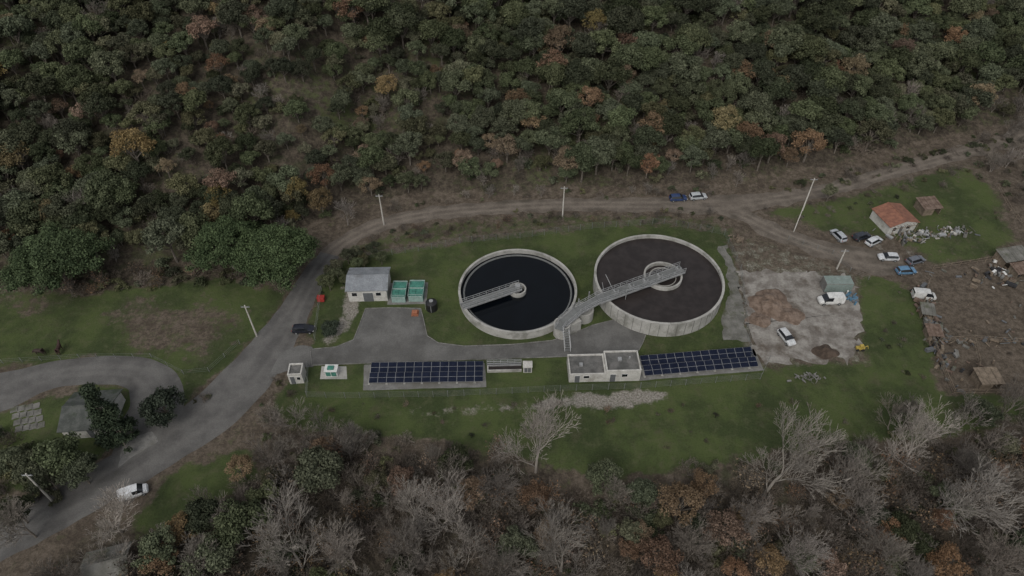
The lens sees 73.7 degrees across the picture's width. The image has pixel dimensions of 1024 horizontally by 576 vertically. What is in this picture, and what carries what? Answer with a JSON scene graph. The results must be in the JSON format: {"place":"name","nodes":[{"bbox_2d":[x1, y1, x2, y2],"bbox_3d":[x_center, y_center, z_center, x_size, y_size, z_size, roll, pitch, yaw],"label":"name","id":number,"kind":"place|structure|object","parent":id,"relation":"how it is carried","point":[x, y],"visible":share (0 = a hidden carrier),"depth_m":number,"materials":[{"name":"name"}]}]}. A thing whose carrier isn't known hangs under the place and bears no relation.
{"place":"outdoors","nodes":[
{"label":"outdoors","id":0,"kind":"place"},
{"bbox_2d":[0,356,183,454],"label":"driveway","id":1,"kind":"structure","parent":0,"point":[140,379],"depth_m":124.81,"materials":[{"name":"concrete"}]},
{"bbox_2d":[118,431,157,467],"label":"pavement","id":2,"kind":"structure","parent":0,"point":[139,443],"depth_m":114.97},
{"bbox_2d":[0,252,338,561],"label":"asphalt road","id":3,"kind":"structure","parent":0,"point":[238,386],"depth_m":117.78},
{"bbox_2d":[363,363,485,389],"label":"pavement","id":4,"kind":"structure","parent":0,"point":[393,386],"depth_m":123.87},
{"bbox_2d":[368,361,482,384],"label":"solar panel array","id":5,"kind":"object","parent":4,"relation":"on","point":[439,372],"visible":1,"depth_m":124.68,"materials":[{"name":"glass"}]},
{"bbox_2d":[311,308,644,364],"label":"yard pavement","id":6,"kind":"structure","parent":0,"point":[391,334],"depth_m":130.34,"materials":[{"name":"concrete"}]},
{"bbox_2d":[310,307,645,365],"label":"kerb","id":7,"kind":"structure","parent":6,"relation":"on","point":[455,344],"depth_m":130.21,"materials":[{"name":"concrete"}]},
{"bbox_2d":[0,0,1023,575],"bbox_3d":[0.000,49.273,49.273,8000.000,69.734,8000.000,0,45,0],"label":"ground","id":8,"kind":"structure","parent":0,"point":[184,326],"depth_m":135.37,"materials":[{"name":"plant"}]},
{"bbox_2d":[0,445,22,476],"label":"evergreen tree","id":9,"kind":"object","parent":8,"relation":"on","point":[6,454],"visible":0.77,"depth_m":107.58,"materials":[{"name":"green plant"}]},
{"bbox_2d":[0,140,30,168],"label":"yellowing tree","id":10,"kind":"object","parent":8,"relation":"on","point":[7,160],"visible":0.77,"depth_m":147.57,"materials":[{"name":"yellow plant"}]},
{"bbox_2d":[0,493,34,528],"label":"evergreen tree","id":11,"kind":"object","parent":8,"relation":"on","point":[24,498],"visible":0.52,"depth_m":102.47,"materials":[{"name":"green plant"}]},
{"bbox_2d":[0,494,36,548],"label":"bare tree","id":12,"kind":"object","parent":8,"relation":"on","point":[14,514],"visible":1,"depth_m":99.66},
{"bbox_2d":[10,402,44,432],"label":"paving stones","id":13,"kind":"object","parent":8,"relation":"on","point":[28,420],"visible":1,"depth_m":118.79,"materials":[{"name":"concrete"}]},
{"bbox_2d":[9,448,48,484],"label":"evergreen tree","id":14,"kind":"object","parent":8,"relation":"on","point":[21,462],"visible":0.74,"depth_m":105.88,"materials":[{"name":"green plant"}]},
{"bbox_2d":[26,460,60,494],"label":"evergreen tree","id":15,"kind":"object","parent":8,"relation":"on","point":[40,481],"visible":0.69,"depth_m":104.73,"materials":[{"name":"green plant"}]},
{"bbox_2d":[30,431,81,476],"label":"evergreen tree","id":16,"kind":"object","parent":8,"relation":"on","point":[61,451],"visible":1,"depth_m":106.27,"materials":[{"name":"green plant"}]},
{"bbox_2d":[0,220,116,297],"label":"stone pine","id":17,"kind":"object","parent":8,"relation":"on","point":[56,253],"visible":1,"depth_m":133.08,"materials":[{"name":"green plant"}]},
{"bbox_2d":[55,451,98,490],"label":"evergreen tree","id":18,"kind":"object","parent":8,"relation":"on","point":[78,470],"visible":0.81,"depth_m":105.51,"materials":[{"name":"green plant"}]},
{"bbox_2d":[62,393,125,437],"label":"walls","id":19,"kind":"structure","parent":8,"relation":"on","point":[120,399],"depth_m":118.36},
{"bbox_2d":[56,389,122,432],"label":"roof","id":20,"kind":"structure","parent":19,"relation":"on","point":[73,414],"depth_m":115.06,"materials":[{"name":"stone"}]},
{"bbox_2d":[80,541,133,575],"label":"garden shed","id":21,"kind":"structure","parent":8,"relation":"on","point":[96,568],"depth_m":97.63,"materials":[{"name":"wood"}]},
{"bbox_2d":[79,381,141,453],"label":"conifer tree","id":22,"kind":"object","parent":8,"relation":"on","point":[105,417],"visible":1,"depth_m":110.58,"materials":[{"name":"green plant"}]},
{"bbox_2d":[85,478,139,544],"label":"bare tree","id":23,"kind":"object","parent":8,"relation":"on","point":[116,503],"visible":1,"depth_m":98.23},
{"bbox_2d":[117,483,148,500],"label":"delivery van","id":24,"kind":"object","parent":8,"relation":"on","point":[141,489],"visible":0.78,"depth_m":107.49,"materials":[{"name":"paint"}]},
{"bbox_2d":[109,127,156,162],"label":"yellowing tree","id":25,"kind":"object","parent":8,"relation":"on","point":[143,140],"visible":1,"depth_m":148.05,"materials":[{"name":"yellow plant"}]},
{"bbox_2d":[130,523,176,571],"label":"evergreen tree","id":26,"kind":"object","parent":8,"relation":"on","point":[149,542],"visible":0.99,"depth_m":95.99,"materials":[{"name":"green plant"}]},
{"bbox_2d":[137,385,187,427],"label":"round tree","id":27,"kind":"object","parent":8,"relation":"on","point":[162,398],"visible":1,"depth_m":114.50,"materials":[{"name":"green plant"}]},
{"bbox_2d":[176,532,215,575],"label":"bare tree","id":28,"kind":"object","parent":8,"relation":"on","point":[189,550],"visible":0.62,"depth_m":95.75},
{"bbox_2d":[183,497,221,534],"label":"evergreen tree","id":29,"kind":"object","parent":8,"relation":"on","point":[197,522],"visible":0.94,"depth_m":100.16,"materials":[{"name":"green plant"}]},
{"bbox_2d":[180,530,237,575],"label":"evergreen tree","id":30,"kind":"object","parent":8,"relation":"on","point":[218,561],"visible":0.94,"depth_m":95.27,"materials":[{"name":"green plant"}]},
{"bbox_2d":[181,214,258,273],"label":"stone pine","id":31,"kind":"object","parent":8,"relation":"on","point":[220,236],"visible":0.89,"depth_m":136.43,"materials":[{"name":"green plant"}]},
{"bbox_2d":[224,454,252,481],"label":"autumn tree","id":32,"kind":"object","parent":8,"relation":"on","point":[243,460],"visible":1,"depth_m":107.18,"materials":[{"name":"brown plant"}]},
{"bbox_2d":[212,497,274,552],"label":"evergreen tree","id":33,"kind":"object","parent":8,"relation":"on","point":[226,528],"visible":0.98,"depth_m":97.80,"materials":[{"name":"green plant"}]},
{"bbox_2d":[244,479,279,510],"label":"evergreen tree","id":34,"kind":"object","parent":8,"relation":"on","point":[262,492],"visible":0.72,"depth_m":103.59,"materials":[{"name":"green plant"}]},
{"bbox_2d":[253,400,287,434],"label":"bare tree","id":35,"kind":"object","parent":8,"relation":"on","point":[269,413],"visible":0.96,"depth_m":113.85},
{"bbox_2d":[230,222,321,293],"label":"stone pine","id":36,"kind":"object","parent":8,"relation":"on","point":[264,249],"visible":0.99,"depth_m":134.48,"materials":[{"name":"green plant"}]},
{"bbox_2d":[237,480,323,575],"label":"bare tree","id":37,"kind":"object","parent":8,"relation":"on","point":[274,530],"visible":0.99,"depth_m":96.20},
{"bbox_2d":[266,431,299,467],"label":"bare tree","id":38,"kind":"object","parent":8,"relation":"on","point":[280,446],"visible":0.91,"depth_m":109.35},
{"bbox_2d":[268,345,312,375],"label":"entrance apron","id":39,"kind":"object","parent":8,"relation":"on","point":[299,354],"visible":0.86,"depth_m":128.10,"materials":[{"name":"concrete"}]},
{"bbox_2d":[287,363,305,383],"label":"gate kiosk","id":40,"kind":"object","parent":8,"relation":"on","point":[296,373],"visible":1,"depth_m":123.31,"materials":[{"name":"paint"}]},
{"bbox_2d":[292,445,343,494],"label":"evergreen tree","id":41,"kind":"object","parent":8,"relation":"on","point":[309,476],"visible":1,"depth_m":104.07,"materials":[{"name":"green plant"}]},
{"bbox_2d":[306,186,332,212],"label":"yellowing tree","id":42,"kind":"object","parent":8,"relation":"on","point":[319,202],"visible":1,"depth_m":151.98,"materials":[{"name":"yellow plant"}]},
{"bbox_2d":[320,320,339,337],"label":"round shrub","id":43,"kind":"object","parent":8,"relation":"on","point":[327,329],"visible":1,"depth_m":130.67,"materials":[{"name":"green plant"}]},
{"bbox_2d":[306,511,362,575],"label":"bare tree","id":44,"kind":"object","parent":8,"relation":"on","point":[340,543],"visible":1,"depth_m":97.27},
{"bbox_2d":[332,0,364,22],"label":"autumn tree","id":45,"kind":"object","parent":8,"relation":"on","point":[352,13],"visible":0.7,"depth_m":173.19,"materials":[{"name":"brown plant"}]},
{"bbox_2d":[336,419,377,453],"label":"bare tree","id":46,"kind":"object","parent":8,"relation":"on","point":[352,427],"visible":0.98,"depth_m":110.31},
{"bbox_2d":[347,272,390,301],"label":"walls","id":47,"kind":"structure","parent":8,"relation":"on","point":[384,296],"depth_m":137.93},
{"bbox_2d":[345,267,390,291],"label":"roof","id":48,"kind":"structure","parent":47,"relation":"on","point":[359,279],"depth_m":137.34,"materials":[{"name":"metal"}]},
{"bbox_2d":[387,282,427,304],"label":"concrete base","id":49,"kind":"object","parent":8,"relation":"on","point":[389,302],"visible":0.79,"depth_m":139.00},
{"bbox_2d":[391,281,407,301],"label":"screening unit","id":50,"kind":"object","parent":49,"relation":"on","point":[399,291],"visible":1,"depth_m":138.59,"materials":[{"name":"teal paint"}]},
{"bbox_2d":[408,280,424,301],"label":"screening unit","id":51,"kind":"object","parent":49,"relation":"on","point":[416,290],"visible":1,"depth_m":138.62,"materials":[{"name":"teal paint"}]},
{"bbox_2d":[377,510,440,569],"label":"bare tree","id":52,"kind":"object","parent":8,"relation":"on","point":[413,532],"visible":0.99,"depth_m":98.29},
{"bbox_2d":[393,475,442,524],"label":"bare tree","id":53,"kind":"object","parent":8,"relation":"on","point":[407,491],"visible":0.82,"depth_m":102.70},
{"bbox_2d":[409,463,471,552],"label":"bare tree","id":54,"kind":"object","parent":8,"relation":"on","point":[448,512],"visible":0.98,"depth_m":99.74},
{"bbox_2d":[434,447,475,485],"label":"bare tree","id":55,"kind":"object","parent":8,"relation":"on","point":[452,469],"visible":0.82,"depth_m":105.96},
{"bbox_2d":[0,2,984,221],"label":"hillside forest","id":56,"kind":"object","parent":8,"relation":"on","point":[857,62],"visible":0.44,"depth_m":171.26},
{"bbox_2d":[476,466,521,514],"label":"bare tree","id":57,"kind":"object","parent":8,"relation":"on","point":[500,486],"visible":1,"depth_m":103.91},
{"bbox_2d":[487,359,521,372],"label":"metering channel","id":58,"kind":"object","parent":8,"relation":"on","point":[510,366],"visible":1,"depth_m":126.12,"materials":[{"name":"concrete"}]},
{"bbox_2d":[476,540,533,575],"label":"bare tree","id":59,"kind":"object","parent":8,"relation":"on","point":[494,562],"visible":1,"depth_m":95.97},
{"bbox_2d":[9,373,1023,575],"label":"riverside thicket","id":60,"kind":"object","parent":8,"relation":"on","point":[608,527],"visible":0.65,"depth_m":104.49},
{"bbox_2d":[458,249,576,338],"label":"clarifier tank","id":61,"kind":"object","parent":8,"relation":"on","point":[517,294],"visible":0.92,"depth_m":138.48,"materials":[{"name":"concrete"}]},
{"bbox_2d":[490,388,580,473],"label":"bare tree","id":62,"kind":"object","parent":8,"relation":"on","point":[543,416],"visible":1,"depth_m":106.57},
{"bbox_2d":[305,355,770,398],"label":"chain link fence","id":63,"kind":"object","parent":8,"relation":"on","point":[560,386],"visible":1,"depth_m":121.99,"materials":[{"name":"metal"}]},
{"bbox_2d":[521,497,588,574],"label":"bare tree","id":64,"kind":"object","parent":8,"relation":"on","point":[551,548],"visible":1,"depth_m":96.71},
{"bbox_2d":[543,23,574,52],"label":"autumn tree","id":65,"kind":"object","parent":8,"relation":"on","point":[562,30],"visible":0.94,"depth_m":175.30,"materials":[{"name":"brown plant"}]},
{"bbox_2d":[553,291,601,351],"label":"distribution chamber","id":66,"kind":"object","parent":8,"relation":"on","point":[571,321],"visible":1,"depth_m":131.31,"materials":[{"name":"concrete"}]},
{"bbox_2d":[567,350,641,381],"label":"walls","id":67,"kind":"structure","parent":8,"relation":"on","point":[634,374],"depth_m":123.66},
{"bbox_2d":[569,352,639,372],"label":"roof","id":68,"kind":"structure","parent":67,"relation":"on","point":[592,364],"depth_m":124.43,"materials":[{"name":"concrete"}]},
{"bbox_2d":[585,458,623,496],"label":"evergreen tree","id":69,"kind":"object","parent":8,"relation":"on","point":[595,473],"visible":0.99,"depth_m":105.58,"materials":[{"name":"green plant"}]},
{"bbox_2d":[459,218,752,354],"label":"chain link fence","id":70,"kind":"object","parent":8,"relation":"on","point":[641,224],"visible":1,"depth_m":152.24,"materials":[{"name":"metal"}]},
{"bbox_2d":[599,472,633,508],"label":"bare tree","id":71,"kind":"object","parent":8,"relation":"on","point":[619,492],"visible":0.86,"depth_m":104.00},
{"bbox_2d":[593,234,724,336],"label":"aeration tank","id":72,"kind":"object","parent":8,"relation":"on","point":[657,285],"visible":0.99,"depth_m":137.29,"materials":[{"name":"concrete"}]},
{"bbox_2d":[635,534,684,575],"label":"autumn tree","id":73,"kind":"object","parent":8,"relation":"on","point":[663,546],"visible":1,"depth_m":97.74,"materials":[{"name":"brown plant"}]},
{"bbox_2d":[657,480,706,527],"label":"autumn tree","id":74,"kind":"object","parent":8,"relation":"on","point":[684,490],"visible":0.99,"depth_m":102.14,"materials":[{"name":"brown plant"}]},
{"bbox_2d":[666,517,717,566],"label":"bare tree","id":75,"kind":"object","parent":8,"relation":"on","point":[687,542],"visible":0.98,"depth_m":99.10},
{"bbox_2d":[690,468,719,497],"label":"autumn tree","id":76,"kind":"object","parent":8,"relation":"on","point":[698,478],"visible":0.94,"depth_m":105.93,"materials":[{"name":"brown plant"}]},
{"bbox_2d":[699,508,750,548],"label":"autumn tree","id":77,"kind":"object","parent":8,"relation":"on","point":[732,528],"visible":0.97,"depth_m":99.96,"materials":[{"name":"brown plant"}]},
{"bbox_2d":[710,104,741,130],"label":"yellowing tree","id":78,"kind":"object","parent":8,"relation":"on","point":[722,110],"visible":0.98,"depth_m":166.60,"materials":[{"name":"yellow plant"}]},
{"bbox_2d":[736,121,763,140],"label":"autumn tree","id":79,"kind":"object","parent":8,"relation":"on","point":[750,127],"visible":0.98,"depth_m":166.63,"materials":[{"name":"brown plant"}]},
{"bbox_2d":[725,492,779,549],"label":"bare tree","id":80,"kind":"object","parent":8,"relation":"on","point":[747,511],"visible":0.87,"depth_m":100.79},
{"bbox_2d":[740,398,851,498],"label":"bare tree","id":81,"kind":"object","parent":8,"relation":"on","point":[800,465],"visible":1,"depth_m":102.74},
{"bbox_2d":[734,268,863,364],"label":"concrete slab","id":82,"kind":"structure","parent":8,"relation":"on","point":[836,327],"depth_m":134.39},
{"bbox_2d":[745,312,770,327],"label":"soil heap","id":83,"kind":"object","parent":82,"relation":"on","point":[760,319],"visible":1,"depth_m":134.62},
{"bbox_2d":[747,289,792,319],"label":"soil heap","id":84,"kind":"object","parent":82,"relation":"on","point":[772,303],"visible":1,"depth_m":137.48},
{"bbox_2d":[776,308,804,324],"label":"soil heap","id":85,"kind":"object","parent":82,"relation":"on","point":[794,316],"visible":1,"depth_m":135.30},
{"bbox_2d":[811,344,839,359],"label":"soil heap","id":86,"kind":"object","parent":82,"relation":"on","point":[825,351],"visible":1,"depth_m":128.72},
{"bbox_2d":[817,292,845,305],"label":"delivery van","id":87,"kind":"object","parent":82,"relation":"on","point":[837,298],"visible":1,"depth_m":137.10,"materials":[{"name":"paint"}]},
{"bbox_2d":[820,276,853,291],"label":"storage container","id":88,"kind":"object","parent":82,"relation":"on","point":[836,283],"visible":0.91,"depth_m":139.55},
{"bbox_2d":[778,526,834,575],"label":"bare tree","id":89,"kind":"object","parent":8,"relation":"on","point":[806,545],"visible":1,"depth_m":97.11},
{"bbox_2d":[810,440,889,507],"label":"bare tree","id":90,"kind":"object","parent":8,"relation":"on","point":[854,464],"visible":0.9,"depth_m":104.05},
{"bbox_2d":[829,473,888,533],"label":"bare tree","id":91,"kind":"object","parent":8,"relation":"on","point":[873,504],"visible":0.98,"depth_m":101.83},
{"bbox_2d":[848,524,918,575],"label":"bare tree","id":92,"kind":"object","parent":8,"relation":"on","point":[889,540],"visible":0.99,"depth_m":97.64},
{"bbox_2d":[869,211,916,233],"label":"walls","id":93,"kind":"structure","parent":8,"relation":"on","point":[879,222],"depth_m":153.65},
{"bbox_2d":[871,202,919,227],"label":"roof","id":94,"kind":"structure","parent":93,"relation":"on","point":[890,214],"depth_m":153.68,"materials":[{"name":"tile"}]},
{"bbox_2d":[877,395,960,472],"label":"bare tree","id":95,"kind":"object","parent":8,"relation":"on","point":[917,425],"visible":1,"depth_m":107.37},
{"bbox_2d":[872,228,980,240],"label":"scrap pile","id":96,"kind":"object","parent":8,"relation":"on","point":[921,233],"visible":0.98,"depth_m":152.79,"materials":[{"name":"metal"}]},
{"bbox_2d":[913,196,943,215],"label":"wooden shed","id":97,"kind":"structure","parent":8,"relation":"on","point":[931,204],"depth_m":158.01,"materials":[{"name":"brown wood"}]},
{"bbox_2d":[922,323,944,340],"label":"animal shelter","id":98,"kind":"object","parent":8,"relation":"on","point":[936,330],"visible":1,"depth_m":131.15,"materials":[{"name":"brown wood"}]},
{"bbox_2d":[911,285,959,362],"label":"scrap pile","id":99,"kind":"object","parent":8,"relation":"on","point":[955,353],"visible":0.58,"depth_m":133.80,"materials":[{"name":"metal"}]},
{"bbox_2d":[923,338,965,393],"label":"scrap pile","id":100,"kind":"object","parent":8,"relation":"on","point":[932,348],"visible":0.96,"depth_m":127.53,"materials":[{"name":"metal"}]},
{"bbox_2d":[923,277,1023,393],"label":"wooden fence","id":101,"kind":"object","parent":8,"relation":"on","point":[934,339],"visible":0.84,"depth_m":123.12,"materials":[{"name":"brown wood"}]},
{"bbox_2d":[931,456,1023,537],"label":"bare tree","id":102,"kind":"object","parent":8,"relation":"on","point":[970,500],"visible":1,"depth_m":98.42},
{"bbox_2d":[933,334,1023,348],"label":"scrap pile","id":103,"kind":"object","parent":8,"relation":"on","point":[958,341],"visible":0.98,"depth_m":130.66,"materials":[{"name":"metal"}]},
{"bbox_2d":[954,444,1015,497],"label":"bare tree","id":104,"kind":"object","parent":8,"relation":"on","point":[976,461],"visible":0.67,"depth_m":104.76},
{"bbox_2d":[969,398,1004,426],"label":"evergreen tree","id":105,"kind":"object","parent":8,"relation":"on","point":[986,405],"visible":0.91,"depth_m":113.85,"materials":[{"name":"green plant"}]},
{"bbox_2d":[969,367,1005,388],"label":"wooden shed","id":106,"kind":"structure","parent":8,"relation":"on","point":[987,377],"depth_m":122.64,"materials":[{"name":"brown wood"}]},
{"bbox_2d":[970,260,1023,288],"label":"scrap pile","id":107,"kind":"object","parent":8,"relation":"on","point":[1011,281],"visible":0.84,"depth_m":143.19,"materials":[{"name":"metal"}]},
{"bbox_2d":[976,524,1023,575],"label":"bare tree","id":108,"kind":"object","parent":8,"relation":"on","point":[998,548],"visible":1,"depth_m":96.53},
{"bbox_2d":[992,245,1023,267],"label":"animal shelter","id":109,"kind":"object","parent":8,"relation":"on","point":[1004,256],"visible":1,"depth_m":145.50,"materials":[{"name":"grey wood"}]},
{"bbox_2d":[318,128,1023,255],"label":"dirt road","id":110,"kind":"structure","parent":0,"point":[725,205],"depth_m":161.31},
{"bbox_2d":[640,349,763,380],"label":"pavement","id":111,"kind":"structure","parent":0,"point":[759,367],"depth_m":125.81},
{"bbox_2d":[639,347,757,377],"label":"solar panel array","id":112,"kind":"object","parent":111,"relation":"on","point":[728,358],"visible":1,"depth_m":126.76,"materials":[{"name":"glass"}]},
{"bbox_2d":[717,245,750,341],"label":"pavement","id":113,"kind":"structure","parent":0,"point":[732,319],"depth_m":136.87,"materials":[{"name":"concrete"}]},
{"bbox_2d":[727,211,906,276],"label":"dirt road","id":114,"kind":"structure","parent":0,"point":[867,260],"depth_m":150.04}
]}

